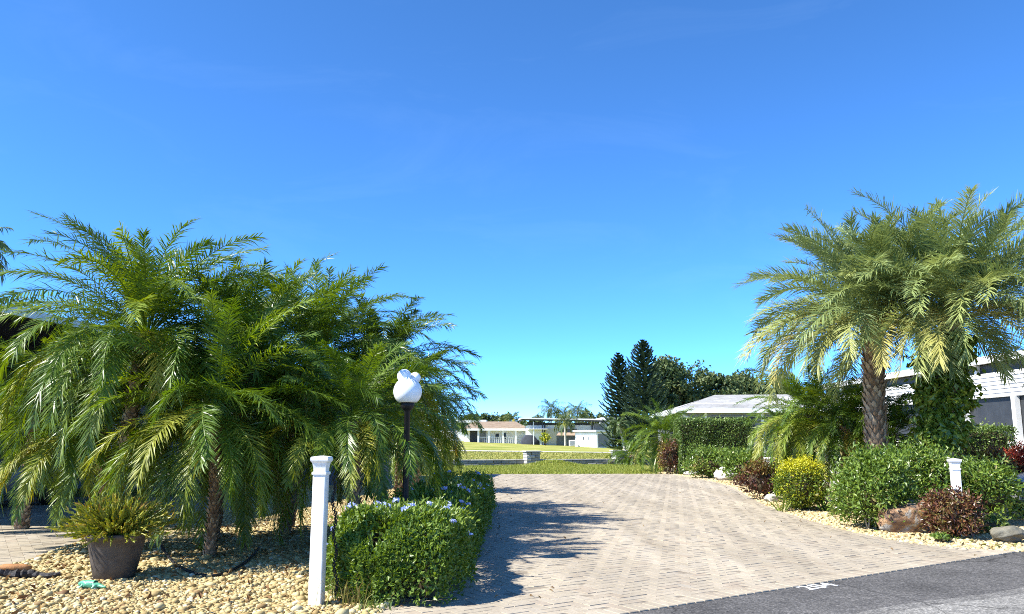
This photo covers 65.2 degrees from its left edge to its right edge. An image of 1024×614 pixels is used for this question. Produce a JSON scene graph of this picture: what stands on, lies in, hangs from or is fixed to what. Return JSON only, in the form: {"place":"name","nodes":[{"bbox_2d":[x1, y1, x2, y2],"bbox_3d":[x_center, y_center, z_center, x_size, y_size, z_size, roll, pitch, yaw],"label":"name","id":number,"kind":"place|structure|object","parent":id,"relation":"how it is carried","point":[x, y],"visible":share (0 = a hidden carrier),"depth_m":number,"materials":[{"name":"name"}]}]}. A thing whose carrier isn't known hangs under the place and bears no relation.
{"place":"outdoors","nodes":[
{"label":"outdoors","id":0,"kind":"place"},
{"bbox_2d":[0,496,251,564],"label":"side drive","id":1,"kind":"structure","parent":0,"point":[16,554],"depth_m":11.38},
{"bbox_2d":[0,433,70,504],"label":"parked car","id":2,"kind":"object","parent":1,"relation":"on","point":[43,501],"visible":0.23,"depth_m":15.61,"materials":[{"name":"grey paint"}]},
{"bbox_2d":[0,480,483,613],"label":"gravel","id":3,"kind":"structure","parent":0,"point":[288,594],"depth_m":7.51,"materials":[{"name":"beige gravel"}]},
{"bbox_2d":[0,564,60,578],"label":"driftwood","id":4,"kind":"object","parent":3,"relation":"on","point":[20,570],"visible":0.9,"depth_m":7.71,"materials":[{"name":"brown wood"}]},
{"bbox_2d":[78,580,105,588],"bbox_3d":[-3.768,2.490,7.190,0.290,0.066,0.114,-2,-10,12],"label":"lizard ornament","id":5,"kind":"object","parent":3,"relation":"on","point":[91,584],"visible":0.99,"depth_m":7.16,"materials":[{"name":"green ceramic"}]},
{"bbox_2d":[85,531,148,579],"bbox_3d":[-3.868,2.426,7.809,0.560,0.440,0.560,0,-9,0],"label":"plant pot","id":6,"kind":"object","parent":3,"relation":"on","point":[119,557],"visible":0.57,"depth_m":7.62,"materials":[{"name":"grey ceramic"}]},
{"bbox_2d":[44,481,180,547],"bbox_3d":[-3.864,2.013,7.833,1.144,0.616,1.163,-4,-10,25],"label":"potted plant","id":7,"kind":"object","parent":6,"relation":"in","point":[103,518],"visible":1,"depth_m":7.69,"materials":[{"name":"green plant"}]},
{"bbox_2d":[158,539,259,576],"bbox_3d":[-3.219,2.740,8.953,1.126,0.158,2.384,6,-11,-31],"label":"hose","id":8,"kind":"object","parent":3,"relation":"on","point":[203,574],"visible":0.86,"depth_m":8.28,"materials":[{"name":"black rubber"}]},
{"bbox_2d":[316,572,391,608],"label":"weed","id":9,"kind":"object","parent":3,"relation":"on","point":[346,588],"visible":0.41,"depth_m":6.49,"materials":[{"name":"green plant"}]},
{"bbox_2d":[349,596,392,611],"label":"weed","id":10,"kind":"object","parent":3,"relation":"on","point":[371,603],"visible":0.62,"depth_m":6.36,"materials":[{"name":"green plant"}]},
{"bbox_2d":[393,369,421,502],"bbox_3d":[-1.163,1.750,8.812,0.316,2.139,0.374,0,-9,0],"label":"street lamp","id":11,"kind":"object","parent":3,"relation":"on","point":[407,391],"visible":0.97,"depth_m":8.81,"materials":[{"name":"white glass"}]},
{"bbox_2d":[325,467,497,606],"bbox_3d":[-0.990,2.777,11.362,1.511,0.925,9.968,0,-9,0],"label":"flowering hedge","id":12,"kind":"object","parent":3,"relation":"on","point":[419,547],"visible":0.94,"depth_m":6.75,"materials":[{"name":"green plant"}]},
{"bbox_2d":[301,373,412,484],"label":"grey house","id":13,"kind":"structure","parent":0,"point":[330,477],"depth_m":23.11,"materials":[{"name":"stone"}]},
{"bbox_2d":[12,441,839,496],"bbox_3d":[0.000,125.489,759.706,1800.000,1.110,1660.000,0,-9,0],"label":"ground","id":14,"kind":"structure","parent":0,"point":[497,447],"depth_m":82.14,"materials":[{"name":"green plant"}]},
{"bbox_2d":[0,226,15,286],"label":"palm tree","id":15,"kind":"object","parent":14,"relation":"on","point":[3,246],"visible":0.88,"depth_m":27.08,"materials":[{"name":"green plant"}]},
{"bbox_2d":[0,290,61,314],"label":"tree","id":16,"kind":"object","parent":14,"relation":"on","point":[21,297],"visible":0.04,"depth_m":30.19,"materials":[{"name":"green plant"}]},
{"bbox_2d":[0,315,141,528],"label":"palm tree","id":17,"kind":"object","parent":14,"relation":"on","point":[25,517],"visible":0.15,"depth_m":11.97,"materials":[{"name":"green plant"}]},
{"bbox_2d":[0,304,273,497],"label":"carport","id":18,"kind":"object","parent":14,"relation":"on","point":[7,331],"visible":0.01,"depth_m":14.20,"materials":[{"name":"white paint"}]},
{"bbox_2d":[436,420,486,440],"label":"white house","id":19,"kind":"structure","parent":14,"relation":"on","point":[461,437],"depth_m":148.05,"materials":[{"name":"paint"}]},
{"bbox_2d":[476,412,495,425],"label":"tree","id":20,"kind":"object","parent":14,"relation":"on","point":[486,416],"visible":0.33,"depth_m":169.68,"materials":[{"name":"green plant"}]},
{"bbox_2d":[460,422,525,443],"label":"ranch house","id":21,"kind":"structure","parent":14,"relation":"on","point":[505,434],"depth_m":120.16,"materials":[{"name":"white paint"}]},
{"bbox_2d":[470,431,476,441],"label":"door","id":22,"kind":"structure","parent":21,"relation":"in","point":[473,434],"depth_m":120.15,"materials":[{"name":"grey glass"}]},
{"bbox_2d":[480,431,485,442],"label":"door","id":23,"kind":"structure","parent":21,"relation":"in","point":[482,436],"depth_m":120.15,"materials":[{"name":"grey"}]},
{"bbox_2d":[490,412,500,425],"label":"tree","id":24,"kind":"object","parent":14,"relation":"on","point":[495,417],"visible":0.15,"depth_m":177.58,"materials":[{"name":"green plant"}]},
{"bbox_2d":[497,411,509,425],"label":"tree","id":25,"kind":"object","parent":14,"relation":"on","point":[499,419],"visible":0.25,"depth_m":167.56,"materials":[{"name":"green plant"}]},
{"bbox_2d":[501,412,522,425],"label":"palm tree","id":26,"kind":"object","parent":14,"relation":"on","point":[511,418],"visible":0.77,"depth_m":130.44,"materials":[{"name":"green plant"}]},
{"bbox_2d":[520,434,539,444],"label":"covered car","id":27,"kind":"object","parent":14,"relation":"on","point":[527,439],"visible":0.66,"depth_m":110.59,"materials":[{"name":"grey fabric"}]},
{"bbox_2d":[522,451,541,463],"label":"stone pillar","id":28,"kind":"structure","parent":14,"relation":"on","point":[530,457],"depth_m":39.87,"materials":[{"name":"grey stone"}]},
{"bbox_2d":[423,451,647,463],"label":"grass","id":29,"kind":"structure","parent":14,"relation":"on","point":[593,455],"depth_m":61.39,"materials":[{"name":"green plant"}]},
{"bbox_2d":[420,459,661,474],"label":"grass","id":30,"kind":"structure","parent":14,"relation":"on","point":[567,468],"depth_m":34.89,"materials":[{"name":"green plant"}]},
{"bbox_2d":[434,459,649,465],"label":"wall","id":31,"kind":"structure","parent":14,"relation":"on","point":[521,461],"depth_m":40.21,"materials":[{"name":"grey concrete"}]},
{"bbox_2d":[539,431,550,445],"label":"tree","id":32,"kind":"object","parent":14,"relation":"on","point":[546,439],"visible":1,"depth_m":105.33,"materials":[{"name":"green plant"}]},
{"bbox_2d":[536,398,565,422],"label":"palm tree","id":33,"kind":"object","parent":14,"relation":"on","point":[548,409],"visible":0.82,"depth_m":138.40,"materials":[{"name":"green plant"}]},
{"bbox_2d":[518,418,607,445],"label":"white house","id":34,"kind":"structure","parent":14,"relation":"on","point":[536,429],"depth_m":110.79,"materials":[{"name":"paint"}]},
{"bbox_2d":[552,411,579,445],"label":"palm tree","id":35,"kind":"object","parent":14,"relation":"on","point":[567,424],"visible":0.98,"depth_m":106.66,"materials":[{"name":"green plant"}]},
{"bbox_2d":[563,400,591,422],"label":"palm tree","id":36,"kind":"object","parent":14,"relation":"on","point":[580,413],"visible":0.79,"depth_m":134.59,"materials":[{"name":"green plant"}]},
{"bbox_2d":[579,407,595,424],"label":"tree","id":37,"kind":"object","parent":14,"relation":"on","point":[591,415],"visible":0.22,"depth_m":167.50,"materials":[{"name":"green plant"}]},
{"bbox_2d":[571,430,617,447],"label":"shed","id":38,"kind":"structure","parent":14,"relation":"on","point":[591,438],"depth_m":103.62,"materials":[{"name":"white paint"}]},
{"bbox_2d":[598,434,617,446],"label":"door","id":39,"kind":"structure","parent":38,"relation":"in","point":[601,437],"depth_m":103.20,"materials":[{"name":"grey"}]},
{"bbox_2d":[598,352,638,449],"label":"pine tree","id":40,"kind":"object","parent":14,"relation":"on","point":[617,366],"visible":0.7,"depth_m":71.31,"materials":[{"name":"green plant"}]},
{"bbox_2d":[606,416,630,449],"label":"palm tree","id":41,"kind":"object","parent":14,"relation":"on","point":[617,429],"visible":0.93,"depth_m":59.21,"materials":[{"name":"green plant"}]},
{"bbox_2d":[605,433,654,465],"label":"cycad","id":42,"kind":"object","parent":14,"relation":"on","point":[631,461],"visible":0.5,"depth_m":40.62,"materials":[{"name":"green plant"}]},
{"bbox_2d":[624,367,648,451],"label":"pine tree","id":43,"kind":"object","parent":14,"relation":"on","point":[633,399],"visible":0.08,"depth_m":75.22,"materials":[{"name":"green plant"}]},
{"bbox_2d":[614,339,670,448],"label":"pine tree","id":44,"kind":"object","parent":14,"relation":"on","point":[647,389],"visible":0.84,"depth_m":69.29,"materials":[{"name":"green plant"}]},
{"bbox_2d":[646,377,677,441],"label":"tree","id":45,"kind":"object","parent":14,"relation":"on","point":[666,395],"visible":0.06,"depth_m":79.06,"materials":[{"name":"green plant"}]},
{"bbox_2d":[648,354,693,406],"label":"tree","id":46,"kind":"object","parent":14,"relation":"on","point":[673,368],"visible":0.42,"depth_m":80.76,"materials":[{"name":"green plant"}]},
{"bbox_2d":[668,360,720,405],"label":"tree","id":47,"kind":"object","parent":14,"relation":"on","point":[690,396],"visible":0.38,"depth_m":81.85,"materials":[{"name":"green plant"}]},
{"bbox_2d":[693,368,750,400],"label":"tree","id":48,"kind":"object","parent":14,"relation":"on","point":[729,384],"visible":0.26,"depth_m":82.52,"materials":[{"name":"green plant"}]},
{"bbox_2d":[725,368,771,407],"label":"tree","id":49,"kind":"object","parent":14,"relation":"on","point":[749,378],"visible":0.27,"depth_m":84.39,"materials":[{"name":"green plant"}]},
{"bbox_2d":[756,375,788,407],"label":"tree","id":50,"kind":"object","parent":14,"relation":"on","point":[777,392],"visible":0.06,"depth_m":85.91,"materials":[{"name":"green plant"}]},
{"bbox_2d":[825,350,1023,472],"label":"sided house","id":51,"kind":"structure","parent":14,"relation":"on","point":[1003,405],"depth_m":21.62,"materials":[{"name":"white"}]},
{"bbox_2d":[0,0,1023,422],"label":"sky","id":52,"kind":"structure","parent":0,"point":[573,183],"materials":[{"name":"blue"}]},
{"bbox_2d":[461,450,650,452],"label":"path","id":53,"kind":"structure","parent":0,"point":[543,451],"depth_m":74.62,"materials":[{"name":"concrete"}]},
{"bbox_2d":[407,474,982,613],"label":"fallen leaves","id":54,"kind":"object","parent":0,"point":[470,604],"visible":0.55,"depth_m":8.34,"materials":[{"name":"brown plant"}]},
{"bbox_2d":[377,474,1023,613],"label":"driveway","id":55,"kind":"structure","parent":0,"point":[625,589],"depth_m":9.67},
{"bbox_2d":[655,438,681,473],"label":"shrub","id":56,"kind":"object","parent":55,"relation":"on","point":[669,453],"visible":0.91,"depth_m":30.20,"materials":[{"name":"brown plant"}]},
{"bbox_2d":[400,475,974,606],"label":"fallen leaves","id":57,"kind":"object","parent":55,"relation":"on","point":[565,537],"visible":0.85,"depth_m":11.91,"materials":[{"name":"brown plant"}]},
{"bbox_2d":[650,395,826,461],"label":"grey house","id":58,"kind":"structure","parent":0,"point":[716,406],"depth_m":46.37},
{"bbox_2d":[711,416,756,437],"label":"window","id":59,"kind":"structure","parent":58,"relation":"in","point":[722,417],"depth_m":45.75,"materials":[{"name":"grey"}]},
{"bbox_2d":[629,552,1023,613],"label":"road","id":60,"kind":"structure","parent":0,"point":[990,585],"depth_m":6.94,"materials":[{"name":"grey asphalt"}]},
{"bbox_2d":[798,583,837,589],"bbox_3d":[2.810,2.574,7.382,0.425,0.001,0.194,6,-11,-33],"label":"road marking","id":61,"kind":"object","parent":60,"relation":"on","point":[824,586],"visible":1,"depth_m":7.35,"materials":[{"name":"paint"}]},
{"bbox_2d":[644,467,1023,530],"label":"planting bed","id":62,"kind":"object","parent":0,"point":[1018,523],"visible":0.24,"depth_m":13.34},
{"bbox_2d":[617,398,692,471],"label":"palm tree","id":63,"kind":"object","parent":62,"relation":"on","point":[655,421],"visible":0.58,"depth_m":32.75,"materials":[{"name":"green plant"}]},
{"bbox_2d":[648,459,666,472],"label":"strap leaf plant","id":64,"kind":"object","parent":62,"relation":"on","point":[653,468],"visible":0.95,"depth_m":30.48,"materials":[{"name":"green plant"}]},
{"bbox_2d":[677,442,733,478],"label":"shrub","id":65,"kind":"object","parent":62,"relation":"on","point":[703,462],"visible":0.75,"depth_m":26.94,"materials":[{"name":"green plant"}]},
{"bbox_2d":[671,415,753,474],"bbox_3d":[7.659,5.271,30.557,2.921,2.304,1.899,0,-9,3],"label":"hedge","id":66,"kind":"object","parent":62,"relation":"on","point":[722,433],"visible":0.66,"depth_m":29.88,"materials":[{"name":"green plant"}]},
{"bbox_2d":[726,455,783,498],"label":"shrub","id":67,"kind":"object","parent":62,"relation":"on","point":[759,475],"visible":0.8,"depth_m":17.60,"materials":[{"name":"brown plant"}]},
{"bbox_2d":[764,494,778,501],"bbox_3d":[5.522,4.089,17.055,0.307,0.210,0.221,2,-9,-11],"label":"rock","id":68,"kind":"object","parent":62,"relation":"on","point":[767,497],"visible":0.75,"depth_m":16.98,"materials":[{"name":"stone"}]},
{"bbox_2d":[745,403,827,468],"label":"palm tree","id":69,"kind":"object","parent":62,"relation":"on","point":[772,413],"visible":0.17,"depth_m":19.63,"materials":[{"name":"green plant"}]},
{"bbox_2d":[736,360,862,499],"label":"palm tree","id":70,"kind":"object","parent":62,"relation":"on","point":[794,388],"visible":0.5,"depth_m":17.07,"materials":[{"name":"green plant"}]},
{"bbox_2d":[805,499,834,510],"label":"strap leaf plant","id":71,"kind":"object","parent":62,"relation":"on","point":[824,507],"visible":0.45,"depth_m":14.93,"materials":[{"name":"green plant"}]},
{"bbox_2d":[774,378,919,503],"bbox_3d":[6.817,2.727,16.408,2.840,2.778,2.875,-6,-11,34],"label":"palm tree","id":72,"kind":"object","parent":62,"relation":"on","point":[845,434],"visible":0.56,"depth_m":16.16,"materials":[{"name":"green plant"}]},
{"bbox_2d":[832,392,920,458],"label":"palm tree","id":73,"kind":"object","parent":62,"relation":"on","point":[894,421],"visible":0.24,"depth_m":15.78,"materials":[{"name":"green plant"}]},
{"bbox_2d":[732,197,1023,450],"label":"palm tree","id":74,"kind":"object","parent":62,"relation":"on","point":[875,367],"visible":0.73,"depth_m":14.42,"materials":[{"name":"green plant"}]},
{"bbox_2d":[803,183,1023,460],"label":"palm tree","id":75,"kind":"object","parent":62,"relation":"on","point":[963,296],"visible":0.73,"depth_m":13.54,"materials":[{"name":"green plant"}]},
{"bbox_2d":[900,330,991,455],"bbox_3d":[7.638,2.025,14.063,1.614,3.303,1.636,0,-9,0],"label":"climbing vine","id":76,"kind":"object","parent":75,"relation":"attached to","point":[929,399],"visible":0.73,"depth_m":13.85,"materials":[{"name":"green plant"}]},
{"bbox_2d":[872,435,976,509],"bbox_3d":[6.651,2.806,13.014,1.831,1.448,1.998,0,-9,0],"label":"shrub","id":77,"kind":"object","parent":62,"relation":"on","point":[934,465],"visible":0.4,"depth_m":12.66,"materials":[{"name":"green plant"}]},
{"bbox_2d":[947,458,964,535],"bbox_3d":[6.191,2.679,11.113,0.150,1.130,0.150,-2,-10,12],"label":"post","id":78,"kind":"object","parent":62,"relation":"on","point":[955,471],"visible":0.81,"depth_m":11.12,"materials":[{"name":"plastic"}]},
{"bbox_2d":[948,448,1023,520],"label":"shrub","id":79,"kind":"object","parent":62,"relation":"on","point":[989,483],"visible":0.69,"depth_m":12.61,"materials":[{"name":"green plant"}]},
{"bbox_2d":[989,526,1023,542],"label":"rock","id":80,"kind":"object","parent":62,"relation":"on","point":[1011,534],"visible":0.96,"depth_m":10.34,"materials":[{"name":"grey stone"}]},
{"bbox_2d":[657,472,1023,551],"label":"gravel","id":81,"kind":"structure","parent":0,"point":[980,538],"depth_m":11.36,"materials":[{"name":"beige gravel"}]},
{"bbox_2d":[714,467,737,479],"bbox_3d":[6.889,5.382,25.784,0.800,0.483,0.571,2,-9,-11],"label":"rock","id":82,"kind":"object","parent":81,"relation":"on","point":[717,476],"visible":0.36,"depth_m":25.63,"materials":[{"name":"stone"}]},
{"bbox_2d":[715,442,766,482],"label":"shrub","id":83,"kind":"object","parent":81,"relation":"on","point":[736,460],"visible":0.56,"depth_m":24.06,"materials":[{"name":"green plant"}]},
{"bbox_2d":[768,494,794,511],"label":"strap leaf plant","id":84,"kind":"object","parent":81,"relation":"on","point":[782,506],"visible":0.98,"depth_m":14.89,"materials":[{"name":"green plant"}]},
{"bbox_2d":[767,453,833,509],"bbox_3d":[5.457,3.333,15.198,1.218,1.113,1.204,0,-9,0],"label":"shrub","id":85,"kind":"object","parent":81,"relation":"on","point":[799,481],"visible":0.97,"depth_m":14.95,"materials":[{"name":"yellow plant"}]},
{"bbox_2d":[862,510,875,528],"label":"bare stem","id":86,"kind":"object","parent":81,"relation":"on","point":[868,525],"visible":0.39,"depth_m":11.87,"materials":[{"name":"plant"}]},
{"bbox_2d":[814,439,932,528],"bbox_3d":[5.421,2.701,12.208,1.618,1.392,1.907,0,-9,0],"label":"shrub","id":87,"kind":"object","parent":81,"relation":"on","point":[864,482],"visible":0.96,"depth_m":11.85,"materials":[{"name":"green plant"}]},
{"bbox_2d":[876,499,936,532],"bbox_3d":[5.763,3.054,11.620,0.970,0.494,0.589,2,-9,-10],"label":"rock","id":88,"kind":"object","parent":81,"relation":"on","point":[908,513],"visible":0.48,"depth_m":11.42,"materials":[{"name":"brown stone"}]},
{"bbox_2d":[929,531,961,541],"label":"shrub","id":89,"kind":"object","parent":81,"relation":"on","point":[942,536],"visible":0.98,"depth_m":10.43,"materials":[{"name":"green plant"}]},
{"bbox_2d":[917,484,988,537],"bbox_3d":[6.024,2.823,10.982,0.934,0.758,0.981,-6,-11,32],"label":"shrub","id":90,"kind":"object","parent":81,"relation":"on","point":[946,512],"visible":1,"depth_m":10.81,"materials":[{"name":"brown plant"}]},
{"bbox_2d":[977,513,1011,533],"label":"shrub","id":91,"kind":"object","parent":81,"relation":"on","point":[996,521],"visible":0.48,"depth_m":11.23,"materials":[{"name":"green plant"}]},
{"bbox_2d":[1005,472,1023,513],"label":"parked car","id":92,"kind":"object","parent":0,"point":[1020,475],"visible":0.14,"depth_m":13.82,"materials":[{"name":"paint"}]},
{"label":"concrete drive","id":93,"kind":"structure","parent":0,"visible":0},
{"bbox_2d":[956,418,1018,460],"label":"hedge","id":94,"kind":"object","parent":93,"relation":"on","point":[984,435],"visible":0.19,"depth_m":17.82,"materials":[{"name":"green plant"}]},
{"bbox_2d":[976,440,1017,471],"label":"shrub","id":95,"kind":"object","parent":93,"relation":"on","point":[995,451],"visible":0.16,"depth_m":16.58,"materials":[{"name":"green plant"}]},
{"bbox_2d":[990,438,1023,472],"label":"shrub","id":96,"kind":"object","parent":93,"relation":"on","point":[1019,453],"visible":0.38,"depth_m":17.12,"materials":[{"name":"red plant"}]},
{"label":"gravel bed","id":97,"kind":"structure","parent":0,"visible":0},
{"bbox_2d":[0,342,199,531],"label":"palm tree","id":98,"kind":"object","parent":97,"relation":"on","point":[43,450],"visible":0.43,"depth_m":9.39,"materials":[{"name":"green plant"}]},
{"bbox_2d":[0,209,315,504],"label":"palm tree","id":99,"kind":"object","parent":97,"relation":"on","point":[143,298],"visible":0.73,"depth_m":9.29,"materials":[{"name":"green plant"}]},
{"bbox_2d":[63,288,365,556],"bbox_3d":[-3.408,1.359,9.163,3.408,3.377,3.222,0,-9,0],"label":"palm tree","id":100,"kind":"object","parent":97,"relation":"on","point":[233,442],"visible":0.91,"depth_m":8.77,"materials":[{"name":"green plant"}]},
{"bbox_2d":[111,251,395,539],"bbox_3d":[-3.517,1.188,10.776,3.658,3.999,3.502,-8,-13,42],"label":"palm tree","id":101,"kind":"object","parent":97,"relation":"on","point":[226,292],"visible":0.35,"depth_m":10.56,"materials":[{"name":"green plant"}]},
{"bbox_2d":[198,351,382,533],"bbox_3d":[-3.183,1.932,11.400,2.797,2.733,2.764,0,-9,0],"label":"palm tree","id":102,"kind":"object","parent":97,"relation":"on","point":[339,479],"visible":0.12,"depth_m":11.21,"materials":[{"name":"green plant"}]},
{"bbox_2d":[201,258,438,526],"bbox_3d":[-2.968,1.305,12.327,3.825,4.271,3.907,0,-9,0],"label":"palm tree","id":103,"kind":"object","parent":97,"relation":"on","point":[332,334],"visible":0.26,"depth_m":12.07,"materials":[{"name":"green plant"}]},
{"bbox_2d":[308,456,332,605],"bbox_3d":[-1.592,1.869,6.595,0.147,1.265,0.147,-1,-9,4],"label":"post","id":104,"kind":"object","parent":97,"relation":"on","point":[319,518],"visible":0.93,"depth_m":6.56,"materials":[{"name":"plastic"}]},
{"bbox_2d":[331,476,338,595],"bbox_3d":[-1.461,1.886,6.612,0.090,0.968,0.030,0,-9,0],"label":"chain","id":105,"kind":"object","parent":104,"relation":"hanging from","point":[333,534],"visible":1,"depth_m":6.61,"materials":[{"name":"black metal"}]},
{"bbox_2d":[241,339,454,521],"bbox_3d":[-1.959,1.680,9.552,2.596,2.610,2.575,0,-9,0],"label":"palm tree","id":106,"kind":"object","parent":97,"relation":"on","point":[355,435],"visible":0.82,"depth_m":9.20,"materials":[{"name":"green plant"}]},
{"bbox_2d":[299,292,481,501],"bbox_3d":[-2.147,1.672,13.095,3.396,3.795,3.413,0,-9,0],"label":"palm tree","id":107,"kind":"object","parent":97,"relation":"on","point":[401,334],"visible":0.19,"depth_m":12.89,"materials":[{"name":"green plant"}]},
{"bbox_2d":[343,343,488,494],"bbox_3d":[-2.053,2.316,15.524,3.218,3.287,3.179,0,-9,0],"label":"palm tree","id":108,"kind":"object","parent":97,"relation":"on","point":[399,479],"visible":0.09,"depth_m":15.47,"materials":[{"name":"green plant"}]},
{"bbox_2d":[385,374,483,484],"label":"palm tree","id":109,"kind":"object","parent":97,"relation":"on","point":[450,458],"visible":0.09,"depth_m":20.02,"materials":[{"name":"green plant"}]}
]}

